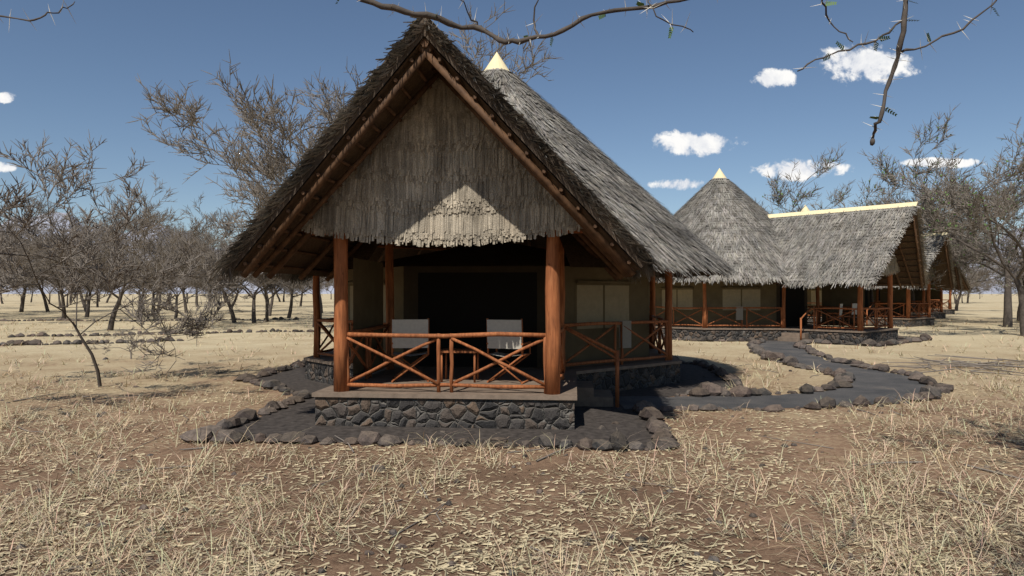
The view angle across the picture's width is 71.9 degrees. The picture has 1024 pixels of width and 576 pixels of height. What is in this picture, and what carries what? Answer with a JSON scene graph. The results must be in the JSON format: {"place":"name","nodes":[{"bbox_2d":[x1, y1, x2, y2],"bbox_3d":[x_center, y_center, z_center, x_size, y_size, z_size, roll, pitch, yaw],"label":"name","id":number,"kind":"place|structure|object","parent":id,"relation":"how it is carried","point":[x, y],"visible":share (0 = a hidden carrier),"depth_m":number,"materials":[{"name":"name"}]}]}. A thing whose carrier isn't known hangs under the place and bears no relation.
{"place":"outdoors","nodes":[
{"label":"outdoors","id":0,"kind":"place"},
{"bbox_2d":[0,0,996,145],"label":"tree branches","id":1,"kind":"object","parent":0,"point":[445,21],"visible":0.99,"depth_m":3.23,"materials":[{"name":"brown wood"}]},
{"bbox_2d":[0,0,992,136],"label":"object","id":2,"kind":"object","parent":1,"relation":"attached to","point":[640,13],"visible":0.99,"depth_m":3.26,"materials":[{"name":"wood"}]},
{"bbox_2d":[336,0,998,118],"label":"leaves","id":3,"kind":"object","parent":1,"relation":"attached to","point":[669,35],"visible":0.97,"depth_m":3.38,"materials":[{"name":"plant"}]},
{"bbox_2d":[0,294,1023,575],"bbox_3d":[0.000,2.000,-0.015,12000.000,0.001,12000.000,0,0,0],"label":"ground","id":4,"kind":"structure","parent":0,"point":[986,308],"depth_m":8.20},
{"bbox_2d":[1,260,40,296],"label":"acacia","id":5,"kind":"object","parent":4,"relation":"on","point":[21,283],"visible":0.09,"depth_m":70.05,"materials":[{"name":"grey plant"}]},
{"bbox_2d":[1,277,40,298],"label":"acacia","id":6,"kind":"object","parent":4,"relation":"on","point":[27,288],"visible":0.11,"depth_m":117.28,"materials":[{"name":"grey plant"}]},
{"bbox_2d":[1,214,69,311],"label":"acacia","id":7,"kind":"object","parent":4,"relation":"on","point":[45,302],"visible":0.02,"depth_m":75.32,"materials":[{"name":"grey plant"}]},
{"bbox_2d":[0,216,70,311],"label":"acacia","id":8,"kind":"object","parent":4,"relation":"on","point":[21,309],"visible":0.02,"depth_m":74.89,"materials":[{"name":"grey plant"}]},
{"bbox_2d":[10,259,64,307],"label":"acacia","id":9,"kind":"object","parent":4,"relation":"on","point":[59,300],"visible":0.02,"depth_m":95.38,"materials":[{"name":"grey plant"}]},
{"bbox_2d":[0,202,76,271],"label":"acacia","id":10,"kind":"object","parent":4,"relation":"on","point":[20,233],"visible":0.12,"depth_m":55.55,"materials":[{"name":"grey plant"}]},
{"bbox_2d":[0,190,86,274],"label":"acacia","id":11,"kind":"object","parent":4,"relation":"on","point":[39,206],"visible":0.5,"depth_m":46.04,"materials":[{"name":"grey plant"}]},
{"bbox_2d":[36,280,59,303],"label":"acacia","id":12,"kind":"object","parent":4,"relation":"on","point":[49,292],"visible":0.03,"depth_m":127.89,"materials":[{"name":"grey plant"}]},
{"bbox_2d":[39,280,73,306],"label":"acacia","id":13,"kind":"object","parent":4,"relation":"on","point":[51,293],"visible":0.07,"depth_m":97.88,"materials":[{"name":"grey plant"}]},
{"bbox_2d":[4,212,130,316],"bbox_3d":[-36.571,-1.907,58.326,10.230,8.844,12.104,0,0,-27],"label":"acacia","id":14,"kind":"object","parent":4,"relation":"on","point":[87,312],"visible":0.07,"depth_m":57.83,"materials":[{"name":"grey plant"}]},
{"bbox_2d":[0,204,139,318],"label":"acacia","id":15,"kind":"object","parent":4,"relation":"on","point":[49,280],"visible":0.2,"depth_m":53.03,"materials":[{"name":"grey plant"}]},
{"bbox_2d":[19,230,133,311],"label":"acacia","id":16,"kind":"object","parent":4,"relation":"on","point":[83,302],"visible":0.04,"depth_m":74.45,"materials":[{"name":"grey plant"}]},
{"bbox_2d":[50,276,121,306],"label":"acacia","id":17,"kind":"object","parent":4,"relation":"on","point":[97,303],"visible":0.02,"depth_m":101.12,"materials":[{"name":"grey plant"}]},
{"bbox_2d":[94,282,123,302],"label":"acacia","id":18,"kind":"object","parent":4,"relation":"on","point":[108,298],"visible":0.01,"depth_m":148.72,"materials":[{"name":"grey plant"}]},
{"bbox_2d":[19,201,208,320],"bbox_3d":[-27.687,-1.813,50.086,9.863,8.527,11.670,0,0,-4],"label":"acacia","id":19,"kind":"object","parent":4,"relation":"on","point":[104,260],"visible":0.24,"depth_m":48.22,"materials":[{"name":"grey plant"}]},
{"bbox_2d":[0,170,235,330],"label":"acacia","id":20,"kind":"object","parent":4,"relation":"on","point":[172,240],"visible":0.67,"depth_m":37.50,"materials":[{"name":"grey plant"}]},
{"bbox_2d":[50,220,188,312],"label":"acacia","id":21,"kind":"object","parent":4,"relation":"on","point":[111,283],"visible":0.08,"depth_m":66.89,"materials":[{"name":"grey plant"}]},
{"bbox_2d":[89,318,154,358],"bbox_3d":[-11.797,1.505,21.446,1.656,1.415,1.726,0,0,0],"label":"shrub","id":22,"kind":"object","parent":4,"relation":"on","point":[133,346],"visible":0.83,"depth_m":21.31,"materials":[{"name":"grey plant"}]},
{"bbox_2d":[0,129,246,386],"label":"acacia","id":23,"kind":"object","parent":4,"relation":"on","point":[200,321],"visible":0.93,"depth_m":14.96,"materials":[{"name":"grey plant"}]},
{"bbox_2d":[65,210,219,316],"bbox_3d":[-30.150,-1.941,60.803,9.225,8.980,12.174,0,0,20],"label":"acacia","id":24,"kind":"object","parent":4,"relation":"on","point":[106,220],"visible":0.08,"depth_m":58.78,"materials":[{"name":"grey plant"}]},
{"bbox_2d":[84,223,216,309],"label":"acacia","id":25,"kind":"object","parent":4,"relation":"on","point":[156,256],"visible":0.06,"depth_m":74.74,"materials":[{"name":"grey plant"}]},
{"bbox_2d":[107,233,219,318],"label":"acacia","id":26,"kind":"object","parent":4,"relation":"on","point":[189,280],"visible":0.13,"depth_m":53.87,"materials":[{"name":"grey plant"}]},
{"bbox_2d":[145,277,190,305],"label":"acacia","id":27,"kind":"object","parent":4,"relation":"on","point":[170,286],"visible":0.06,"depth_m":115.61,"materials":[{"name":"grey plant"}]},
{"bbox_2d":[124,226,232,312],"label":"acacia","id":28,"kind":"object","parent":4,"relation":"on","point":[183,294],"visible":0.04,"depth_m":71.77,"materials":[{"name":"grey plant"}]},
{"bbox_2d":[168,279,199,303],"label":"acacia","id":29,"kind":"object","parent":4,"relation":"on","point":[178,290],"visible":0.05,"depth_m":137.25,"materials":[{"name":"grey plant"}]},
{"bbox_2d":[140,231,241,306],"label":"acacia","id":30,"kind":"object","parent":4,"relation":"on","point":[196,297],"visible":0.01,"depth_m":103.24,"materials":[{"name":"grey plant"}]},
{"bbox_2d":[131,193,312,322],"bbox_3d":[-21.004,-1.999,48.447,8.387,8.905,14.975,0,0,23],"label":"acacia","id":31,"kind":"object","parent":4,"relation":"on","point":[233,317],"visible":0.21,"depth_m":46.99,"materials":[{"name":"grey plant"}]},
{"bbox_2d":[199,247,267,306],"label":"acacia","id":32,"kind":"object","parent":4,"relation":"on","point":[235,299],"visible":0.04,"depth_m":78.30,"materials":[{"name":"grey plant"}]},
{"bbox_2d":[127,73,345,326],"bbox_3d":[-12.370,-4.910,40.130,20.092,14.681,16.980,0,0,19],"label":"acacia","id":33,"kind":"object","parent":4,"relation":"on","point":[256,189],"visible":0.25,"depth_m":37.97,"materials":[{"name":"grey plant"}]},
{"bbox_2d":[183,233,308,322],"bbox_3d":[-17.622,-1.367,49.165,9.660,7.656,9.814,0,0,-28],"label":"acacia","id":34,"kind":"object","parent":4,"relation":"on","point":[253,297],"visible":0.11,"depth_m":46.48,"materials":[{"name":"grey plant"}]},
{"bbox_2d":[219,233,308,321],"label":"acacia","id":35,"kind":"object","parent":4,"relation":"on","point":[271,285],"visible":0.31,"depth_m":50.59,"materials":[{"name":"grey plant"}]},
{"bbox_2d":[219,226,308,315],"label":"acacia","id":36,"kind":"object","parent":4,"relation":"on","point":[270,306],"visible":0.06,"depth_m":62.23,"materials":[{"name":"grey plant"}]},
{"bbox_2d":[254,277,296,307],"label":"acacia","id":37,"kind":"object","parent":4,"relation":"on","point":[269,291],"visible":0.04,"depth_m":93.18,"materials":[{"name":"grey plant"}]},
{"bbox_2d":[242,213,325,312],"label":"acacia","id":38,"kind":"object","parent":4,"relation":"on","point":[320,282],"depth_m":70.70,"materials":[{"name":"grey plant"}]},
{"bbox_2d":[244,230,325,317],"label":"acacia","id":39,"kind":"object","parent":4,"relation":"on","point":[290,305],"visible":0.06,"depth_m":56.71,"materials":[{"name":"grey plant"}]},
{"bbox_2d":[284,279,333,296],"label":"acacia","id":40,"kind":"object","parent":4,"relation":"on","point":[326,283],"visible":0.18,"depth_m":103.35,"materials":[{"name":"grey plant"}]},
{"bbox_2d":[303,281,329,294],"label":"acacia","id":41,"kind":"object","parent":4,"relation":"on","point":[312,287],"visible":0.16,"depth_m":139.47,"materials":[{"name":"grey plant"}]},
{"bbox_2d":[299,278,333,305],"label":"acacia","id":42,"kind":"object","parent":4,"relation":"on","point":[302,294],"visible":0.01,"depth_m":107.00,"materials":[{"name":"grey plant"}]},
{"bbox_2d":[320,282,333,298],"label":"acacia","id":43,"kind":"object","parent":4,"relation":"on","point":[327,288],"visible":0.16,"depth_m":229.28,"materials":[{"name":"grey plant"}]},
{"bbox_2d":[195,0,560,240],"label":"acacia","id":44,"kind":"object","parent":4,"relation":"on","point":[251,116],"visible":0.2,"depth_m":34.58,"materials":[{"name":"grey plant"}]},
{"bbox_2d":[209,16,741,285],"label":"thatched roof","id":45,"kind":"structure","parent":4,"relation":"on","point":[557,159],"depth_m":9.99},
{"bbox_2d":[410,19,510,75],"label":"hut caps","id":46,"kind":"object","parent":45,"relation":"on","point":[496,61],"visible":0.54,"depth_m":17.71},
{"bbox_2d":[228,363,730,446],"bbox_3d":[-0.520,2.118,16.310,10.892,0.001,13.996,0,0,5],"label":"hut soil bed","id":47,"kind":"object","parent":4,"relation":"on","point":[588,421],"visible":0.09,"depth_m":10.65,"materials":[{"name":"grey soil"}]},
{"bbox_2d":[303,349,681,429],"bbox_3d":[-0.520,1.897,16.312,8.672,0.550,11.776,0,0,5],"label":"stone foundation","id":48,"kind":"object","parent":4,"relation":"on","point":[583,385],"depth_m":10.63,"materials":[{"name":"grey stone"}]},
{"bbox_2d":[391,318,530,383],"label":"chair frames","id":49,"kind":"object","parent":48,"relation":"on","point":[445,351],"visible":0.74,"depth_m":11.89,"materials":[{"name":"brown wood"}]},
{"bbox_2d":[392,319,630,356],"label":"chairs","id":50,"kind":"object","parent":49,"relation":"attached to","point":[418,326],"visible":0.72,"depth_m":11.82,"materials":[{"name":"grey fabric"}]},
{"bbox_2d":[300,227,671,407],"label":"hut poles","id":51,"kind":"object","parent":48,"relation":"on","point":[555,363],"visible":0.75,"depth_m":10.77,"materials":[{"name":"brown wood"}]},
{"bbox_2d":[240,38,719,281],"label":"hut rafters","id":52,"kind":"object","parent":51,"relation":"on","point":[591,240],"visible":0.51,"depth_m":9.92,"materials":[{"name":"brown wood"}]},
{"bbox_2d":[301,78,588,246],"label":"thatched gable","id":53,"kind":"structure","parent":52,"relation":"attached to","point":[441,164],"depth_m":10.48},
{"bbox_2d":[235,27,717,276],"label":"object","id":54,"kind":"object","parent":52,"relation":"on","point":[577,253],"visible":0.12,"depth_m":10.32,"materials":[{"name":"brown wood"}]},
{"bbox_2d":[348,240,649,375],"bbox_3d":[-0.488,0.200,16.692,7.467,2.850,9.833,0,0,5],"label":"tent","id":55,"kind":"object","parent":48,"relation":"on","point":[467,289],"visible":0.73,"depth_m":14.31,"materials":[{"name":"fabric"}]},
{"bbox_2d":[0,317,1010,474],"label":"lava rocks","id":56,"kind":"object","parent":4,"relation":"on","point":[651,414],"visible":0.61,"depth_m":13.05,"materials":[{"name":"grey stone"}]},
{"bbox_2d":[0,318,1023,575],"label":"dry grass tufts","id":57,"kind":"object","parent":4,"relation":"on","point":[900,554],"visible":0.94,"depth_m":6.53,"materials":[{"name":"beige plant"}]},
{"bbox_2d":[0,368,1023,575],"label":"pebbles","id":58,"kind":"object","parent":4,"relation":"on","point":[480,551],"visible":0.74,"depth_m":6.03,"materials":[{"name":"stone"}]},
{"bbox_2d":[2,354,1023,575],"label":"fallen sticks","id":59,"kind":"object","parent":4,"relation":"on","point":[983,365],"visible":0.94,"depth_m":16.61,"materials":[{"name":"brown wood"}]},
{"bbox_2d":[614,341,925,409],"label":"path gravel","id":60,"kind":"structure","parent":4,"relation":"on","point":[870,385],"depth_m":14.01,"materials":[{"name":"grey gravel"}]},
{"bbox_2d":[655,324,898,343],"bbox_3d":[11.212,2.025,33.333,8.672,0.550,11.776,0,-1,-43],"label":"stone foundation","id":61,"kind":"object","parent":4,"relation":"on","point":[790,334],"depth_m":30.08,"materials":[{"name":"grey stone"}]},
{"bbox_2d":[649,282,864,327],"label":"tent wall","id":62,"kind":"structure","parent":61,"relation":"on","point":[690,294],"depth_m":31.25,"materials":[{"name":"fabric"}]},
{"bbox_2d":[649,271,896,339],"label":"hut poles","id":63,"kind":"object","parent":61,"relation":"on","point":[818,308],"visible":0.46,"depth_m":30.32,"materials":[{"name":"brown wood"}]},
{"bbox_2d":[701,215,923,287],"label":"hut rafters","id":64,"kind":"object","parent":63,"relation":"on","point":[918,260],"visible":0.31,"depth_m":29.80,"materials":[{"name":"brown wood"}]},
{"bbox_2d":[826,303,856,328],"bbox_3d":[14.145,1.186,30.191,2.436,1.081,0.672,0,-1,-43],"label":"hut furniture wood","id":65,"kind":"object","parent":61,"relation":"on","point":[841,318],"visible":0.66,"depth_m":29.89,"materials":[{"name":"brown wood"}]},
{"bbox_2d":[657,337,903,344],"bbox_3d":[11.212,2.245,33.331,10.392,0.001,13.496,0,-1,-43],"label":"hut soil bed","id":66,"kind":"object","parent":4,"relation":"on","point":[788,341],"visible":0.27,"depth_m":29.82,"materials":[{"name":"soil"}]},
{"bbox_2d":[655,178,929,290],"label":"thatched roof","id":67,"kind":"structure","parent":4,"relation":"on","point":[831,259],"depth_m":29.63,"materials":[{"name":"grey plant"}]},
{"bbox_2d":[713,168,918,217],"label":"hut caps","id":68,"kind":"object","parent":67,"relation":"on","point":[719,173],"visible":0.78,"depth_m":30.33,"materials":[{"name":"beige"}]},
{"bbox_2d":[807,315,934,326],"bbox_3d":[21.241,2.131,47.465,8.672,0.550,11.776,0,-1,-40],"label":"stone foundation","id":69,"kind":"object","parent":4,"relation":"on","point":[912,321],"depth_m":42.85,"materials":[{"name":"grey stone"}]},
{"bbox_2d":[807,287,910,316],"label":"tent wall","id":70,"kind":"structure","parent":69,"relation":"on","point":[899,295],"depth_m":45.67,"materials":[{"name":"fabric"}]},
{"bbox_2d":[807,279,930,324],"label":"hut poles","id":71,"kind":"object","parent":69,"relation":"on","point":[908,303],"visible":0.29,"depth_m":43.38,"materials":[{"name":"brown wood"}]},
{"bbox_2d":[808,233,956,290],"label":"thatched roof","id":72,"kind":"structure","parent":4,"relation":"on","point":[931,251],"depth_m":41.96,"materials":[{"name":"grey plant"}]},
{"bbox_2d":[801,205,947,235],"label":"hut caps","id":73,"kind":"object","parent":72,"relation":"on","point":[805,208],"visible":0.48,"depth_m":42.69,"materials":[{"name":"beige"}]},
{"bbox_2d":[755,142,1023,292],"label":"acacia","id":74,"kind":"object","parent":4,"relation":"on","point":[779,194],"visible":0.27,"depth_m":42.51,"materials":[{"name":"grey plant"}]},
{"bbox_2d":[792,180,1005,314],"bbox_3d":[24.509,-2.483,49.112,12.695,9.857,12.864,0,0,8],"label":"acacia","id":75,"kind":"object","parent":4,"relation":"on","point":[871,290],"visible":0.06,"depth_m":48.18,"materials":[{"name":"grey plant"}]},
{"bbox_2d":[879,312,945,318],"bbox_3d":[29.400,2.222,59.593,8.672,0.550,11.776,0,-1,-38],"label":"stone foundation","id":76,"kind":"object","parent":4,"relation":"on","point":[939,315],"depth_m":55.22,"materials":[{"name":"grey stone"}]},
{"bbox_2d":[872,208,989,312],"bbox_3d":[32.667,-2.318,54.924,12.540,9.609,12.376,0,-1,-32],"label":"acacia","id":77,"kind":"object","parent":4,"relation":"on","point":[912,292],"visible":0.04,"depth_m":50.67,"materials":[{"name":"grey plant"}]},
{"bbox_2d":[857,107,1023,326],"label":"acacia","id":78,"kind":"object","parent":4,"relation":"on","point":[1008,316],"visible":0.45,"depth_m":43.33,"materials":[{"name":"grey plant"}]},
{"bbox_2d":[920,260,963,290],"bbox_3d":[29.486,-2.435,59.744,11.882,5.475,14.748,0,-1,-38],"label":"hut thatch","id":79,"kind":"object","parent":4,"relation":"on","point":[960,278],"visible":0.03,"depth_m":55.60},
{"bbox_2d":[934,309,955,314],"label":"stone foundation","id":80,"kind":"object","parent":4,"relation":"on","point":[950,311],"depth_m":66.37,"materials":[{"name":"grey stone"}]},
{"bbox_2d":[930,289,939,308],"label":"hut tent","id":81,"kind":"object","parent":80,"relation":"on","point":[934,294],"visible":0.01,"depth_m":68.36,"materials":[{"name":"fabric"}]},
{"bbox_2d":[931,289,951,308],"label":"hut poles","id":82,"kind":"object","parent":80,"relation":"on","point":[949,306],"visible":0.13,"depth_m":66.68,"materials":[{"name":"brown wood"}]},
{"bbox_2d":[879,117,1023,335],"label":"acacia","id":83,"kind":"object","parent":4,"relation":"on","point":[966,201],"visible":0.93,"depth_m":31.30,"materials":[{"name":"grey plant"}]},
{"bbox_2d":[943,267,970,290],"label":"thatched roof","id":84,"kind":"structure","parent":4,"relation":"on","point":[966,280],"depth_m":65.86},
{"bbox_2d":[946,268,973,295],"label":"acacia","id":85,"kind":"object","parent":4,"relation":"on","point":[964,291],"visible":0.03,"depth_m":94.12,"materials":[{"name":"grey plant"}]},
{"bbox_2d":[946,272,980,303],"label":"acacia","id":86,"kind":"object","parent":4,"relation":"on","point":[974,276],"visible":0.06,"depth_m":129.90,"materials":[{"name":"grey plant"}]},
{"bbox_2d":[952,270,992,303],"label":"acacia","id":87,"kind":"object","parent":4,"relation":"on","point":[972,281],"visible":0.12,"depth_m":135.12,"materials":[{"name":"grey plant"}]},
{"bbox_2d":[961,264,989,302],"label":"acacia","id":88,"kind":"object","parent":4,"relation":"on","point":[986,278],"visible":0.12,"depth_m":142.52,"materials":[{"name":"grey plant"}]},
{"bbox_2d":[954,234,997,273],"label":"acacia","id":89,"kind":"object","parent":4,"relation":"on","point":[978,266],"visible":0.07,"depth_m":62.98,"materials":[{"name":"grey plant"}]},
{"bbox_2d":[961,282,992,302],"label":"acacia","id":90,"kind":"object","parent":4,"relation":"on","point":[978,290],"visible":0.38,"depth_m":144.11,"materials":[{"name":"grey plant"}]},
{"bbox_2d":[948,194,1023,277],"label":"acacia","id":91,"kind":"object","parent":4,"relation":"on","point":[958,253],"visible":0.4,"depth_m":45.52,"materials":[{"name":"grey plant"}]},
{"bbox_2d":[949,171,1023,321],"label":"acacia","id":92,"kind":"object","parent":4,"relation":"on","point":[998,272],"visible":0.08,"depth_m":48.69,"materials":[{"name":"grey plant"}]},
{"bbox_2d":[963,264,1012,294],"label":"acacia","id":93,"kind":"object","parent":4,"relation":"on","point":[990,286],"visible":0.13,"depth_m":140.45,"materials":[{"name":"grey plant"}]},
{"bbox_2d":[955,235,1021,310],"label":"acacia","id":94,"kind":"object","parent":4,"relation":"on","point":[981,273],"visible":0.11,"depth_m":77.34,"materials":[{"name":"grey plant"}]},
{"bbox_2d":[954,219,1023,293],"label":"acacia","id":95,"kind":"object","parent":4,"relation":"on","point":[1003,279],"visible":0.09,"depth_m":53.59,"materials":[{"name":"grey plant"}]},
{"bbox_2d":[0,212,1023,293],"bbox_3d":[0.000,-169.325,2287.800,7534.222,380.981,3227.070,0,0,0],"label":"hills","id":96,"kind":"structure","parent":0,"point":[332,292],"depth_m":2496.51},
{"bbox_2d":[0,0,1023,248],"label":"sky","id":97,"kind":"structure","parent":0,"point":[728,94],"materials":[{"name":"blue"}]},
{"bbox_2d":[736,303,856,319],"bbox_3d":[12.489,1.020,29.948,5.504,0.710,1.745,0,0,-7],"label":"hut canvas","id":98,"kind":"object","parent":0,"point":[739,313],"visible":0.62,"depth_m":30.37,"materials":[{"name":"grey fabric"}]},
{"bbox_2d":[881,252,899,275],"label":"gable wall","id":99,"kind":"structure","parent":0,"point":[892,266],"depth_m":29.89,"materials":[{"name":"beige plant"}]},
{"bbox_2d":[873,288,926,309],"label":"tent wall","id":100,"kind":"structure","parent":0,"point":[918,294],"depth_m":57.45,"materials":[{"name":"fabric"}]},
{"bbox_2d":[873,288,942,312],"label":"hut poles","id":101,"kind":"object","parent":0,"point":[938,302],"visible":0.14,"depth_m":55.28,"materials":[{"name":"brown wood"}]},
{"bbox_2d":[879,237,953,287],"bbox_3d":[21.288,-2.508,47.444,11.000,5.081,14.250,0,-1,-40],"label":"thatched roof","id":102,"kind":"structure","parent":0,"point":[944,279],"depth_m":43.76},
{"bbox_2d":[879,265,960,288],"bbox_3d":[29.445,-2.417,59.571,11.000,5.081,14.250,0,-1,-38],"label":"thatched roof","id":103,"kind":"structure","parent":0,"point":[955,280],"depth_m":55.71,"materials":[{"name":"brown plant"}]},
{"bbox_2d":[900,242,951,289],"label":"hut rafters","id":104,"kind":"object","parent":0,"point":[947,267],"visible":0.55,"depth_m":43.13,"materials":[{"name":"brown wood"}]},
{"bbox_2d":[927,264,934,278],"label":"gable wall","id":105,"kind":"structure","parent":0,"point":[931,274],"depth_m":43.90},
{"bbox_2d":[918,261,959,290],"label":"hut rafters","id":106,"kind":"object","parent":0,"point":[956,277],"visible":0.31,"depth_m":55.43,"materials":[{"name":"brown wood"}]},
{"bbox_2d":[943,271,968,289],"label":"roof underside","id":107,"kind":"object","parent":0,"point":[964,288],"depth_m":66.18,"materials":[{"name":"brown wood"}]}
]}

